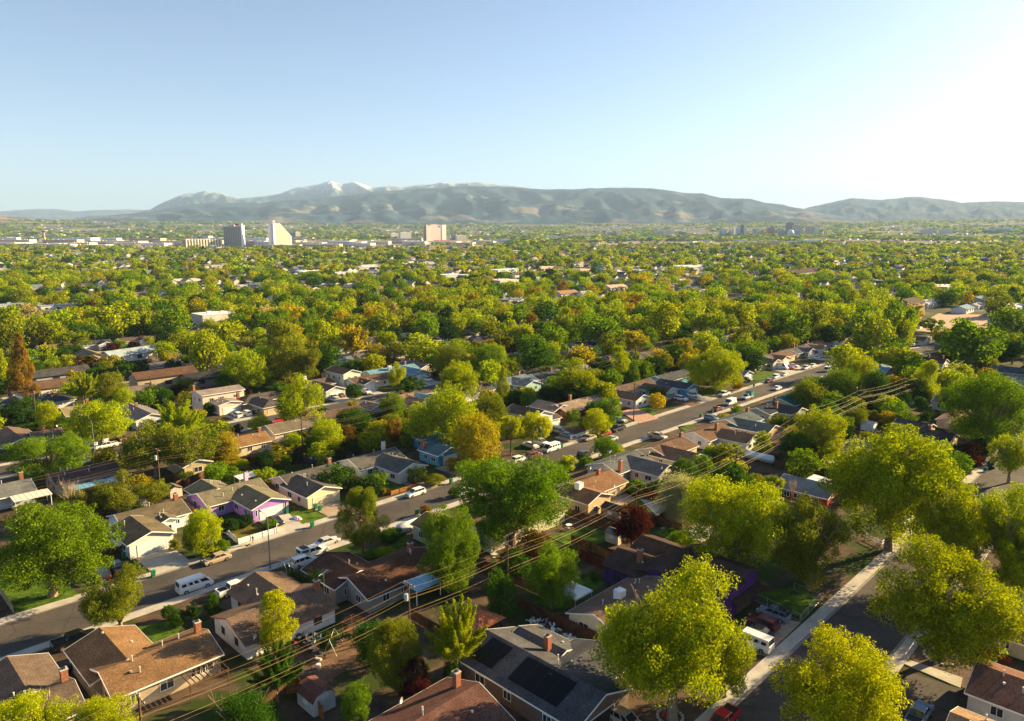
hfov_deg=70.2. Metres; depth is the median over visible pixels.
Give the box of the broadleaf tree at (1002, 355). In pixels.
[995,347,1010,362]
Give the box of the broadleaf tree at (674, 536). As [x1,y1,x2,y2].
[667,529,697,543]
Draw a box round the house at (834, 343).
[827,337,862,350]
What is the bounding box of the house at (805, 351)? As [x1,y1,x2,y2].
[778,343,815,358]
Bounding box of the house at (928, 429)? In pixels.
[888,418,959,449]
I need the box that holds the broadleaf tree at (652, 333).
[638,326,658,343]
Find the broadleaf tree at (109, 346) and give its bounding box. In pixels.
[101,342,119,351]
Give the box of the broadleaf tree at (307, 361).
[287,346,322,378]
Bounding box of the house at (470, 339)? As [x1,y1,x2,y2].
[442,336,474,343]
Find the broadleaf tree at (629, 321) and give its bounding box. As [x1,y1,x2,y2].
[618,313,648,332]
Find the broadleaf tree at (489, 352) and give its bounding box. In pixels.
[467,343,508,369]
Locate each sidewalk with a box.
[0,326,741,465]
[0,334,727,479]
[0,363,826,623]
[0,374,831,659]
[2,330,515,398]
[695,425,1023,720]
[824,344,940,362]
[884,500,1018,679]
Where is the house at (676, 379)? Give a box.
[645,369,698,396]
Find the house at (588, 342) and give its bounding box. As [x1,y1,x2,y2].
[568,339,601,349]
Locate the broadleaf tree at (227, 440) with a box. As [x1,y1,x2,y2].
[208,427,243,464]
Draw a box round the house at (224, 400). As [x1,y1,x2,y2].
[190,384,245,415]
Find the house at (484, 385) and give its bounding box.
[441,381,495,401]
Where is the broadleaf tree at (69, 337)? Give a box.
[52,330,92,348]
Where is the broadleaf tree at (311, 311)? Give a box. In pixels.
[308,308,319,321]
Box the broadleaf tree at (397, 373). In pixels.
[387,361,406,386]
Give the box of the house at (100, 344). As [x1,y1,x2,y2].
[78,339,112,349]
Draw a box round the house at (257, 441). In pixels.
[214,426,273,456]
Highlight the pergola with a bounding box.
[180,658,229,702]
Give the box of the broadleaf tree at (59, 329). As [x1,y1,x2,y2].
[38,320,67,344]
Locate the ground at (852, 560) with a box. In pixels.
[0,220,1023,720]
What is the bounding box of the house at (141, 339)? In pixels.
[116,335,149,346]
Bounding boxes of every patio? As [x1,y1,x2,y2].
[610,493,636,504]
[640,499,662,515]
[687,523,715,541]
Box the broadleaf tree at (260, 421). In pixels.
[245,413,271,432]
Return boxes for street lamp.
[87,417,94,455]
[258,510,270,567]
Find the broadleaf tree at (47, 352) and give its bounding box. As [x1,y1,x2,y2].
[36,344,57,359]
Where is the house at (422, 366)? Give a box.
[399,358,436,371]
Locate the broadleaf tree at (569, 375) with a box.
[552,357,596,395]
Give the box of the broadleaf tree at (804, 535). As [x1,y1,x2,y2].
[770,491,857,592]
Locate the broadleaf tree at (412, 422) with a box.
[400,401,439,440]
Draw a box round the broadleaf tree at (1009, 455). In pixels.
[986,432,1023,482]
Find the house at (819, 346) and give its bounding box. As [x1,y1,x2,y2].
[799,340,829,355]
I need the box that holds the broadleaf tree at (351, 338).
[335,323,371,358]
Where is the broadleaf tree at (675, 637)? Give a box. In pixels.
[589,550,741,720]
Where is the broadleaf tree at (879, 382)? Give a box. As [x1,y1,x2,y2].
[861,368,890,400]
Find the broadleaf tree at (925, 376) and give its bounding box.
[909,359,940,401]
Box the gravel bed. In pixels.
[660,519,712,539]
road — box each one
[0,327,743,476]
[0,364,834,656]
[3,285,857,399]
[736,435,1023,720]
[827,345,943,363]
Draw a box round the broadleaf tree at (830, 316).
[814,308,835,324]
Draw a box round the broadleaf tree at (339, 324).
[331,321,349,328]
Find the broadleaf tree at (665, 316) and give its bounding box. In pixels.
[645,300,683,342]
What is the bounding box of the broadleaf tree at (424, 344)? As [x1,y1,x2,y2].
[398,332,440,361]
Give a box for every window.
[130,692,139,704]
[159,678,174,691]
[190,661,213,677]
[194,466,202,472]
[195,665,205,676]
[218,505,224,511]
[221,625,224,634]
[314,616,321,625]
[323,585,329,594]
[356,594,360,603]
[382,593,389,601]
[475,672,484,685]
[503,689,510,701]
[542,713,550,720]
[579,621,587,627]
[612,573,620,581]
[625,471,629,479]
[740,576,744,586]
[783,490,789,496]
[990,705,1003,718]
[1000,640,1009,648]
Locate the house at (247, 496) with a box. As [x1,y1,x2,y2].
[183,471,290,521]
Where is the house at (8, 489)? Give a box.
[0,471,36,509]
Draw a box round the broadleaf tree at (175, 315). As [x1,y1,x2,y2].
[148,307,195,334]
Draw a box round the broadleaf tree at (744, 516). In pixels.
[676,474,795,567]
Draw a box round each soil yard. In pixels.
[305,636,361,682]
[909,638,974,688]
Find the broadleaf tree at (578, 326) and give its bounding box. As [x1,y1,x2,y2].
[572,321,587,338]
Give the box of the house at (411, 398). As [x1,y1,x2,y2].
[375,392,434,411]
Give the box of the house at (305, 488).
[269,457,342,508]
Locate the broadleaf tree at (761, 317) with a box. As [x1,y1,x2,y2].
[752,314,771,328]
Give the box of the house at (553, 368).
[546,364,588,370]
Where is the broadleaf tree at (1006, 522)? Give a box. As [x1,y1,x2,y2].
[974,481,1023,586]
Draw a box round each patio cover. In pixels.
[9,488,52,512]
[69,477,114,494]
[234,472,255,482]
[402,573,440,605]
[807,474,829,481]
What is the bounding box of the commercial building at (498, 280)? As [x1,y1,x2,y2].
[489,278,518,283]
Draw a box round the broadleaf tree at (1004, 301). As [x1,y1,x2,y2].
[983,293,1016,313]
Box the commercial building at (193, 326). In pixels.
[182,320,195,330]
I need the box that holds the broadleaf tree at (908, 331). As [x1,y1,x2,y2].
[888,318,915,347]
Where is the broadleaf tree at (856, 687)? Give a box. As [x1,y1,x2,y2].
[767,620,912,720]
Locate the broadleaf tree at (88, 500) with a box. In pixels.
[83,482,113,514]
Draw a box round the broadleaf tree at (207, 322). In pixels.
[198,317,215,328]
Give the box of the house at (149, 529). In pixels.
[106,492,191,559]
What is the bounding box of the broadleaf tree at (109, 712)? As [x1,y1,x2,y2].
[56,692,142,720]
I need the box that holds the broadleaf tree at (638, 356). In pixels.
[631,349,640,360]
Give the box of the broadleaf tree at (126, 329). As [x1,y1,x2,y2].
[116,320,133,334]
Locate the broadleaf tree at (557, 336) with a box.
[538,326,568,353]
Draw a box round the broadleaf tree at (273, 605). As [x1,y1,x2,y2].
[256,587,298,651]
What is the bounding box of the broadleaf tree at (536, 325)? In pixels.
[530,321,545,330]
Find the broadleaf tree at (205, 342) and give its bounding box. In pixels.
[188,329,227,370]
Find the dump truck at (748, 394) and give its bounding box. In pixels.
[741,390,753,399]
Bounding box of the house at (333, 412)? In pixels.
[309,405,366,425]
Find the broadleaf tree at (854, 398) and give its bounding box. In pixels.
[844,396,864,408]
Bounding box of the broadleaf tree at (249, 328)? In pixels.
[237,324,253,336]
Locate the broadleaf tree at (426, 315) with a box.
[416,312,435,319]
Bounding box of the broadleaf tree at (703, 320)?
[689,313,712,331]
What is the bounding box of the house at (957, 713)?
[946,706,994,720]
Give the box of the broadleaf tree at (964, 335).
[935,317,1006,366]
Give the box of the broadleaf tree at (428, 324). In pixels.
[411,315,439,338]
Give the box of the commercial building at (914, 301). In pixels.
[897,297,924,310]
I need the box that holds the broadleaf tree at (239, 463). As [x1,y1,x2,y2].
[228,459,248,469]
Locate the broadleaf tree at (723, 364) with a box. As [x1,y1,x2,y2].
[684,346,748,392]
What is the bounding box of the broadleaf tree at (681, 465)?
[669,455,700,481]
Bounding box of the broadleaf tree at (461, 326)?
[448,313,467,334]
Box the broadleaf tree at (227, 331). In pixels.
[208,320,248,347]
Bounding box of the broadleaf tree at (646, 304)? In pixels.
[635,299,655,315]
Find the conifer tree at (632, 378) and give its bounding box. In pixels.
[625,360,640,383]
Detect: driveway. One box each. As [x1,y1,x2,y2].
[135,547,192,574]
[227,415,253,420]
[258,513,309,534]
[312,501,354,518]
[328,397,353,401]
[371,390,385,394]
[402,478,442,489]
[416,380,441,384]
[435,464,468,477]
[554,434,582,442]
[622,408,658,422]
[669,400,699,405]
[686,396,715,400]
[737,620,800,655]
[771,368,800,372]
[807,357,832,360]
[899,671,959,710]
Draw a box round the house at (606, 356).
[604,354,643,363]
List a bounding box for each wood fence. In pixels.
[0,588,13,612]
[106,545,122,556]
[142,356,175,362]
[172,473,190,487]
[175,464,245,485]
[181,497,194,514]
[235,444,301,462]
[242,380,272,387]
[243,387,251,393]
[249,456,272,467]
[258,682,286,706]
[264,480,274,490]
[275,374,317,383]
[281,677,323,720]
[327,448,340,453]
[353,476,390,494]
[363,362,393,370]
[385,433,399,441]
[391,483,417,494]
[410,609,441,634]
[469,557,490,572]
[499,568,552,600]
[516,596,595,639]
[568,507,614,528]
[571,534,613,552]
[578,541,610,558]
[580,549,604,569]
[626,483,664,501]
[632,513,682,530]
[651,511,668,524]
[746,452,782,463]
[758,450,791,460]
[774,459,827,474]
[866,404,881,409]
[866,417,881,424]
[968,642,1012,664]
[972,363,985,367]
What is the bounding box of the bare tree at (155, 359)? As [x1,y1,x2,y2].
[149,352,159,362]
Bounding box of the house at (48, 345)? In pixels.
[35,342,71,352]
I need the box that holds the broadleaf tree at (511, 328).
[496,318,519,334]
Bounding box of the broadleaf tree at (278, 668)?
[244,639,305,701]
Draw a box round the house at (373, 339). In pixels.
[367,333,400,344]
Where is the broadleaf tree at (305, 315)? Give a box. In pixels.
[298,309,312,330]
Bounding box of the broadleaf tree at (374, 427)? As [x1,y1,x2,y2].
[356,421,390,449]
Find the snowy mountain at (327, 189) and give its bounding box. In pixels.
[137,181,529,212]
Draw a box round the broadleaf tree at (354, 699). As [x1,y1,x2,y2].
[340,677,372,720]
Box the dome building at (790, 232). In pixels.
[787,230,793,235]
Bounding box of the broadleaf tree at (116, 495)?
[91,468,138,512]
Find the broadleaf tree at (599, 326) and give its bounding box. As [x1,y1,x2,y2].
[571,311,623,345]
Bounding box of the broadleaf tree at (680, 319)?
[672,316,687,335]
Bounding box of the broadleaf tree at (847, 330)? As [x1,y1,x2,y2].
[835,323,856,336]
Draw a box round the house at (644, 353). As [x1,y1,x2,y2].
[629,348,661,356]
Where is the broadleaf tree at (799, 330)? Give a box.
[767,306,811,343]
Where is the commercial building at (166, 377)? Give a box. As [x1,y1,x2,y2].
[127,365,198,388]
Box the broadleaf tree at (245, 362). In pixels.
[220,347,273,388]
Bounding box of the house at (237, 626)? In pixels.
[210,571,338,659]
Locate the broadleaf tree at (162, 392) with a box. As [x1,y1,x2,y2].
[155,387,174,404]
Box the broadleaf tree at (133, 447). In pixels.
[116,418,184,477]
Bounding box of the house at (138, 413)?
[122,402,162,429]
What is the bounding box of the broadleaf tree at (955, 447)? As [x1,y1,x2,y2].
[949,444,958,456]
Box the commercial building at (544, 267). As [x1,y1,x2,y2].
[538,266,554,268]
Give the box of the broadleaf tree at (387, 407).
[378,392,405,418]
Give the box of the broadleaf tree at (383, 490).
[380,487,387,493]
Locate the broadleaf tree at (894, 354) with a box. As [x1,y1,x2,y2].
[872,346,918,374]
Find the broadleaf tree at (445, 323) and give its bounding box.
[433,317,455,337]
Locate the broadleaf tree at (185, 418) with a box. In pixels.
[143,399,213,435]
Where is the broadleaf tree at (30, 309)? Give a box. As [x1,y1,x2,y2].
[16,303,42,318]
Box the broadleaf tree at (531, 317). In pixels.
[521,312,538,325]
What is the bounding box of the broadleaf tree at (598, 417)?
[582,408,612,434]
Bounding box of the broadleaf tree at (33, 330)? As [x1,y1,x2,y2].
[18,316,54,350]
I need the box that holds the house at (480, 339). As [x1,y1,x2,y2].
[468,335,494,344]
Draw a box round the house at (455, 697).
[369,668,515,720]
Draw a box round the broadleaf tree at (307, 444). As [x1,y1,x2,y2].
[302,434,330,454]
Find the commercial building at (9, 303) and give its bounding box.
[0,302,39,307]
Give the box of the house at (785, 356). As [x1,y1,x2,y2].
[763,350,795,364]
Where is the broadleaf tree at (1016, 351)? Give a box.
[1001,338,1023,363]
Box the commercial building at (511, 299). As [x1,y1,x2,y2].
[499,297,523,302]
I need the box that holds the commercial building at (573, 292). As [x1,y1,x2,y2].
[552,289,577,296]
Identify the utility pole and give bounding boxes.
[136,692,145,720]
[154,449,160,494]
[299,417,303,456]
[404,581,414,636]
[502,543,513,609]
[631,487,641,506]
[632,383,638,420]
[731,449,741,466]
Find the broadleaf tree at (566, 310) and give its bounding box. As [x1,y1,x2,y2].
[560,306,574,322]
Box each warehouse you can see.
[0,239,36,242]
[0,242,28,244]
[2,243,67,245]
[37,243,76,247]
[42,239,83,242]
[52,237,99,240]
[58,242,96,243]
[77,244,113,245]
[87,241,147,243]
[100,238,121,240]
[106,242,138,244]
[129,238,165,241]
[139,243,171,245]
[152,240,181,244]
[192,236,212,237]
[245,238,267,240]
[245,241,267,244]
[254,241,268,245]
[292,237,313,239]
[293,242,326,245]
[304,244,342,246]
[322,240,354,241]
[327,241,366,245]
[348,243,375,246]
[361,241,390,243]
[389,238,422,240]
[391,241,401,243]
[402,241,426,245]
[427,241,460,243]
[448,242,475,245]
[471,241,494,242]
[492,239,516,241]
[541,236,568,238]
[665,238,695,240]
[733,239,747,243]
[757,241,787,244]
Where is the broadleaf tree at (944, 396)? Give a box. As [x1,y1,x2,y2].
[936,385,960,408]
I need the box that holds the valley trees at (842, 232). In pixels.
[0,219,1023,245]
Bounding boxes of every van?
[175,573,213,594]
[542,441,560,452]
[551,424,565,433]
[724,397,736,405]
[738,626,774,653]
[777,362,788,369]
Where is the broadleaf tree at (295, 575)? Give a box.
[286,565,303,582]
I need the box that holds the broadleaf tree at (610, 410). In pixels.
[593,395,623,425]
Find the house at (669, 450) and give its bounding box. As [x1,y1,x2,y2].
[636,431,708,466]
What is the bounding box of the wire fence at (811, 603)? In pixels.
[796,583,820,620]
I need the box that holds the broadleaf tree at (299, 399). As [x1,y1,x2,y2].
[274,372,325,421]
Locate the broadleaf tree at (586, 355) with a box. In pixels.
[563,341,599,365]
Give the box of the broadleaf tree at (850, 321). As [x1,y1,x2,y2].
[844,317,862,330]
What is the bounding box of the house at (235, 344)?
[231,336,253,346]
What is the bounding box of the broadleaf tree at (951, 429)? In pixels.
[946,413,962,434]
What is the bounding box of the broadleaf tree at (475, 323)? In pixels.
[470,317,483,332]
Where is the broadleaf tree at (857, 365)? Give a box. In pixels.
[842,354,878,389]
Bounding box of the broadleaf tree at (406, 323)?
[389,308,419,332]
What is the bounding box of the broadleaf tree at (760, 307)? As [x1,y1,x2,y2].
[746,300,771,316]
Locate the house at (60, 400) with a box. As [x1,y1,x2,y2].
[0,391,76,408]
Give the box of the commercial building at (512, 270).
[493,268,518,272]
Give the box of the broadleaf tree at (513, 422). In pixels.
[495,414,526,455]
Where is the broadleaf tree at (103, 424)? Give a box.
[63,398,135,444]
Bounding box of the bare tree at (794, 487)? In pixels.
[789,479,796,500]
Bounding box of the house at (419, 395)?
[414,392,439,402]
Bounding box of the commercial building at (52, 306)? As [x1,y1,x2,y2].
[36,302,82,311]
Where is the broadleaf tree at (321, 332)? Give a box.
[304,318,341,355]
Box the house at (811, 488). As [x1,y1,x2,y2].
[775,473,845,508]
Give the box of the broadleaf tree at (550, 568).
[523,540,581,608]
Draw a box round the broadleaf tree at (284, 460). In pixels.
[280,454,290,467]
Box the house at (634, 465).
[585,450,677,486]
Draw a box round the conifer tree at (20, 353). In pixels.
[4,332,40,397]
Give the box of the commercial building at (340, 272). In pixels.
[335,271,357,274]
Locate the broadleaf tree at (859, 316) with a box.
[845,312,869,324]
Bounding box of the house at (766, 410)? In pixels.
[744,397,807,422]
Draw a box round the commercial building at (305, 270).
[295,270,318,272]
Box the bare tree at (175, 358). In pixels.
[169,352,180,361]
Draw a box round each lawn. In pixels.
[0,573,78,613]
[138,621,179,642]
[217,520,266,537]
[288,502,327,523]
[382,479,405,490]
[387,533,408,548]
[533,577,605,614]
[549,525,604,550]
[626,498,653,514]
[638,406,658,414]
[655,527,679,537]
[679,424,694,430]
[698,386,726,395]
[752,371,780,380]
[756,585,816,617]
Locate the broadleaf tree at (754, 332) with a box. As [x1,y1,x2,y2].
[734,325,769,343]
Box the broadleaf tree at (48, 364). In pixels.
[42,359,62,368]
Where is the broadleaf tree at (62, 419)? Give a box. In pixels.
[54,415,69,427]
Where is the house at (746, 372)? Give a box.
[702,369,752,381]
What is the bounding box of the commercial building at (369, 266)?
[359,264,380,268]
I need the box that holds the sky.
[0,0,1023,210]
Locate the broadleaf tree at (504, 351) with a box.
[484,343,508,363]
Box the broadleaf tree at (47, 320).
[36,316,52,326]
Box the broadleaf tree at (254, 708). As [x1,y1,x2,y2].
[208,679,282,720]
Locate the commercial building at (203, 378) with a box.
[178,369,226,386]
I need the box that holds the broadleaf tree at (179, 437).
[156,425,221,464]
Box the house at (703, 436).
[678,422,756,452]
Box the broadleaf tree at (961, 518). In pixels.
[911,483,995,581]
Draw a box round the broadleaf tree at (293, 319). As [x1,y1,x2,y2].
[284,315,300,327]
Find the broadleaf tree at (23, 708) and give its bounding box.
[0,686,79,720]
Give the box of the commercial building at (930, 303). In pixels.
[923,299,941,308]
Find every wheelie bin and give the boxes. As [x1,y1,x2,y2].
[66,663,72,672]
[121,551,125,558]
[150,569,155,576]
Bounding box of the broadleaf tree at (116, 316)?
[87,301,139,338]
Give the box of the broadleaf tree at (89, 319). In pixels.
[77,317,96,327]
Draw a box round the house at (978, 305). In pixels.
[969,303,985,308]
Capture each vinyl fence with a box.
[222,527,237,542]
[238,523,276,543]
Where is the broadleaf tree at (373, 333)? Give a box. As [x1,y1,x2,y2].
[370,329,381,336]
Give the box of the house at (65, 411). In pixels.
[58,398,93,421]
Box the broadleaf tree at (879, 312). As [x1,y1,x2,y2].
[870,309,884,317]
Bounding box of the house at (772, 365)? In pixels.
[750,356,781,372]
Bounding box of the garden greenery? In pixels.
[0,317,1023,499]
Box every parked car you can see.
[91,567,111,581]
[115,434,126,441]
[201,551,231,565]
[231,411,242,417]
[242,409,251,415]
[266,514,284,525]
[271,417,286,422]
[288,553,315,568]
[314,536,340,545]
[331,394,339,398]
[404,486,425,497]
[422,376,432,381]
[510,455,527,462]
[522,441,538,448]
[525,450,542,458]
[559,431,575,438]
[576,449,592,457]
[582,434,596,440]
[597,430,611,435]
[608,435,618,440]
[609,704,640,720]
[615,417,627,422]
[674,394,688,400]
[704,413,718,420]
[712,406,723,411]
[739,621,774,636]
[744,613,780,631]
[756,601,791,623]
[764,378,773,382]
[771,373,779,378]
[772,385,781,390]
[985,458,997,468]
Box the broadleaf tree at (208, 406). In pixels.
[203,401,214,413]
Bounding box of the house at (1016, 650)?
[988,605,1023,659]
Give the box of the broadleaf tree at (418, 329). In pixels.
[405,325,422,338]
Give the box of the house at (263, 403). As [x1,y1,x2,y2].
[236,391,282,414]
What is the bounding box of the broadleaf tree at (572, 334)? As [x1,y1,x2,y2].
[567,327,580,342]
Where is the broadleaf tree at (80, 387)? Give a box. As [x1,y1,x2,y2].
[64,371,99,403]
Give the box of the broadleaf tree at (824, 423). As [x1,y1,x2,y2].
[794,404,849,456]
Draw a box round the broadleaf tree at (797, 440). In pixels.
[778,431,810,456]
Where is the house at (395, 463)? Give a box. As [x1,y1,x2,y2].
[337,440,427,483]
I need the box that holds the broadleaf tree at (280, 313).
[264,307,289,320]
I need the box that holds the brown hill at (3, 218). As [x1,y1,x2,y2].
[0,215,34,222]
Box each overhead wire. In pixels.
[137,590,385,692]
[142,598,408,715]
[142,601,396,711]
[143,593,400,702]
[144,601,403,715]
[171,611,407,720]
[182,617,403,720]
[412,569,507,609]
[509,518,616,568]
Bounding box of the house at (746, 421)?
[711,407,782,439]
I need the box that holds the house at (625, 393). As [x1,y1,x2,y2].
[605,378,678,407]
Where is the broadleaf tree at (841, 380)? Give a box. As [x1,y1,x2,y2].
[822,367,865,396]
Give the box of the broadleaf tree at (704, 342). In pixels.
[692,331,718,353]
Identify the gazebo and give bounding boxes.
[455,604,505,630]
[555,582,592,606]
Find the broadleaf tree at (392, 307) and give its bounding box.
[387,302,398,325]
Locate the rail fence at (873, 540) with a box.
[866,533,880,544]
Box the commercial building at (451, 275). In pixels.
[441,273,468,277]
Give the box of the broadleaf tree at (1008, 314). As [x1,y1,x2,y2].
[989,306,1023,332]
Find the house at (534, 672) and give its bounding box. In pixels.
[458,624,632,720]
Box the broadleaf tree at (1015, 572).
[986,537,1023,598]
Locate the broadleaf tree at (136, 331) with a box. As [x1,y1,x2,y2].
[122,325,141,336]
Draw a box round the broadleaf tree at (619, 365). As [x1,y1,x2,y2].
[610,345,630,377]
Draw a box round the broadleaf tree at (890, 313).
[880,297,919,342]
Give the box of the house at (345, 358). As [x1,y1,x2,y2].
[333,355,353,366]
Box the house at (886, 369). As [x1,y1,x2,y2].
[868,362,893,377]
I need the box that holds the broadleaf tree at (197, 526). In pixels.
[184,505,222,550]
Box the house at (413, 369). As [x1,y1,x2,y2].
[360,361,429,380]
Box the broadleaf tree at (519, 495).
[451,455,575,550]
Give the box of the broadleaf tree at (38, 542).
[0,499,125,597]
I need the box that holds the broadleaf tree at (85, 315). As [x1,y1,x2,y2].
[82,307,101,323]
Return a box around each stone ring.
[656,707,683,720]
[922,647,957,666]
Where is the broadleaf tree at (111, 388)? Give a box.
[91,371,128,406]
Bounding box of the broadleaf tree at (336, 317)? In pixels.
[329,308,351,324]
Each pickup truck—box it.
[49,628,94,651]
[93,440,118,449]
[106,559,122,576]
[214,579,239,598]
[296,544,329,555]
[361,388,371,394]
[531,438,548,446]
[610,424,625,431]
[647,431,667,439]
[686,391,700,397]
[709,702,740,720]
[718,390,729,396]
[744,376,752,381]
[801,365,810,369]
[903,699,934,720]
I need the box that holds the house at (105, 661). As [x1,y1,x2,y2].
[63,619,223,711]
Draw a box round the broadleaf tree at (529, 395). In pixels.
[519,387,537,406]
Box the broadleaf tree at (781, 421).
[768,412,793,428]
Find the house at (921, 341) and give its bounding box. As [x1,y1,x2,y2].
[903,336,930,345]
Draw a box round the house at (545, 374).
[520,367,558,384]
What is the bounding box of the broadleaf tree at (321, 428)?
[308,419,345,449]
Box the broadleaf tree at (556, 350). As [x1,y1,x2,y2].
[543,345,560,359]
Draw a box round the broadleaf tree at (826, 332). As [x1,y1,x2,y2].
[817,324,846,342]
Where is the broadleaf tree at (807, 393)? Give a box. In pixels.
[786,376,828,408]
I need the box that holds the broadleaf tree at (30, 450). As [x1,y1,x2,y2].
[0,429,94,479]
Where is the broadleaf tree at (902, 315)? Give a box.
[901,310,920,327]
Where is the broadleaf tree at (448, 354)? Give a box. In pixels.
[429,342,469,373]
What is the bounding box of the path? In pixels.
[904,660,961,687]
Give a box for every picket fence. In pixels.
[85,438,109,444]
[570,428,593,439]
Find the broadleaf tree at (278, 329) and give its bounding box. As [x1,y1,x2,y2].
[260,318,309,379]
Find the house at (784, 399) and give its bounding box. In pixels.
[765,393,810,406]
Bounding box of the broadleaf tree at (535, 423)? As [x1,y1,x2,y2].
[519,410,552,450]
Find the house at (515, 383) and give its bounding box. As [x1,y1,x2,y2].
[494,371,542,390]
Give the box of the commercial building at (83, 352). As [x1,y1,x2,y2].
[71,348,107,364]
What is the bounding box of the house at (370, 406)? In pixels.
[358,400,381,418]
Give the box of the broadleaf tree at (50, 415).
[33,400,62,428]
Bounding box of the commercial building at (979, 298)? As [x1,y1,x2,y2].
[970,295,986,302]
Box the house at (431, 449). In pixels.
[411,431,461,466]
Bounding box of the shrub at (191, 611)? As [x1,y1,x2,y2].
[183,602,203,620]
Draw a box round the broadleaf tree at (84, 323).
[78,321,91,328]
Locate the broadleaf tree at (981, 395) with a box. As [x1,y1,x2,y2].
[939,369,1023,444]
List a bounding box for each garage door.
[137,537,166,556]
[223,406,237,414]
[259,503,282,519]
[268,407,280,414]
[313,492,333,507]
[330,391,341,397]
[368,384,374,390]
[404,472,420,481]
[417,374,425,379]
[443,453,457,464]
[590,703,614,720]
[667,392,674,399]
[736,600,750,614]
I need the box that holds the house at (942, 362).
[921,354,949,369]
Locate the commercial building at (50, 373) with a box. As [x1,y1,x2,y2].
[23,364,89,380]
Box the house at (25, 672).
[0,653,84,720]
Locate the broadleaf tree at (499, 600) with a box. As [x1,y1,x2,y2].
[482,569,519,622]
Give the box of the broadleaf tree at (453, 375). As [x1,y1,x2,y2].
[438,359,480,400]
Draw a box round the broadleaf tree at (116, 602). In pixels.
[78,559,150,626]
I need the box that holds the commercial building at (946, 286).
[935,284,950,290]
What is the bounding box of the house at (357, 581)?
[300,541,439,612]
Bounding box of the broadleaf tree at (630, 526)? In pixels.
[611,502,653,545]
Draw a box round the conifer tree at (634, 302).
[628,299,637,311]
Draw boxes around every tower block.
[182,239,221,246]
[223,223,244,246]
[268,221,291,244]
[389,233,397,237]
[399,232,410,237]
[424,224,450,240]
[455,235,465,239]
[664,230,672,235]
[766,227,774,233]
[774,230,785,235]
[785,222,793,232]
[792,225,800,234]
[804,226,814,234]
[814,226,818,233]
[920,229,935,233]
[937,229,952,233]
[988,228,1010,232]
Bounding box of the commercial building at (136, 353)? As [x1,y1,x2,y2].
[101,345,155,361]
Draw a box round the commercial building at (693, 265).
[666,264,705,267]
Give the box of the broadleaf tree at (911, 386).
[904,380,932,399]
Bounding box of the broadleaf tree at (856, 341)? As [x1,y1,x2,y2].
[846,318,875,353]
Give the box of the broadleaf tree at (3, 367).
[0,348,9,393]
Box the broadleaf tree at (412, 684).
[394,655,430,697]
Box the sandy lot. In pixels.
[916,313,989,332]
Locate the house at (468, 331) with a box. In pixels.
[461,325,479,333]
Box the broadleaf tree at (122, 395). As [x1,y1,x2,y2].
[112,386,136,404]
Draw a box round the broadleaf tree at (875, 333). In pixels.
[860,313,897,352]
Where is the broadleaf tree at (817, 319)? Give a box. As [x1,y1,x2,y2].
[794,298,830,341]
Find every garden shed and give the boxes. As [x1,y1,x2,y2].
[128,497,147,510]
[166,483,182,498]
[295,675,336,716]
[308,454,321,462]
[600,501,626,520]
[604,526,622,544]
[860,420,876,431]
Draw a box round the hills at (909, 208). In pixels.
[805,197,1023,221]
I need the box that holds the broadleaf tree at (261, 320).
[250,312,278,333]
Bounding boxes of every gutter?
[0,364,824,625]
[0,371,835,657]
[3,329,730,465]
[733,438,1018,705]
[885,625,915,663]
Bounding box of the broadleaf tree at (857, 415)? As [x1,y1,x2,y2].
[847,408,868,427]
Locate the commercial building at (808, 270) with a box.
[787,267,821,273]
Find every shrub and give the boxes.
[5,396,42,421]
[15,422,39,429]
[54,488,86,510]
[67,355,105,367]
[105,360,140,379]
[130,500,144,509]
[159,604,175,618]
[166,608,186,627]
[168,538,180,550]
[175,470,183,478]
[182,528,201,552]
[183,471,194,477]
[183,602,203,620]
[192,543,222,557]
[202,592,221,613]
[213,538,230,551]
[221,518,239,531]
[225,465,238,474]
[236,513,254,526]
[260,458,272,472]
[264,518,278,528]
[318,631,336,651]
[339,424,359,443]
[345,383,362,399]
[363,548,378,558]
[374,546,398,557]
[378,527,402,543]
[385,419,402,439]
[394,384,404,390]
[399,376,425,392]
[419,505,431,514]
[442,660,459,678]
[444,456,464,469]
[447,486,460,497]
[498,546,531,577]
[514,529,554,561]
[589,570,598,581]
[730,374,743,389]
[748,473,767,485]
[763,475,780,488]
[774,477,785,494]
[871,410,878,417]
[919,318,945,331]
[922,408,935,417]
[933,411,942,416]
[955,441,987,467]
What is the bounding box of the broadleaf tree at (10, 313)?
[0,304,26,330]
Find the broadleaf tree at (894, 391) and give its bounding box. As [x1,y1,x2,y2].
[872,384,913,406]
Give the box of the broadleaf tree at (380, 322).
[371,310,401,333]
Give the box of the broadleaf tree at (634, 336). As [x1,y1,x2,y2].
[619,329,651,349]
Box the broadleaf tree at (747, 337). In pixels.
[734,330,756,346]
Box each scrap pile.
[294,631,315,646]
[306,646,327,660]
[525,615,561,633]
[558,630,575,639]
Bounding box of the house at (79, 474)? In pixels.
[45,460,122,495]
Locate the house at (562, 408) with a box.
[529,394,621,419]
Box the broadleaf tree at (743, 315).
[715,300,758,330]
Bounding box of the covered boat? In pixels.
[396,518,415,533]
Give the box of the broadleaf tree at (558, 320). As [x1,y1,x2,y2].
[549,313,573,329]
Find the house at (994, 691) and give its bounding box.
[964,659,1023,720]

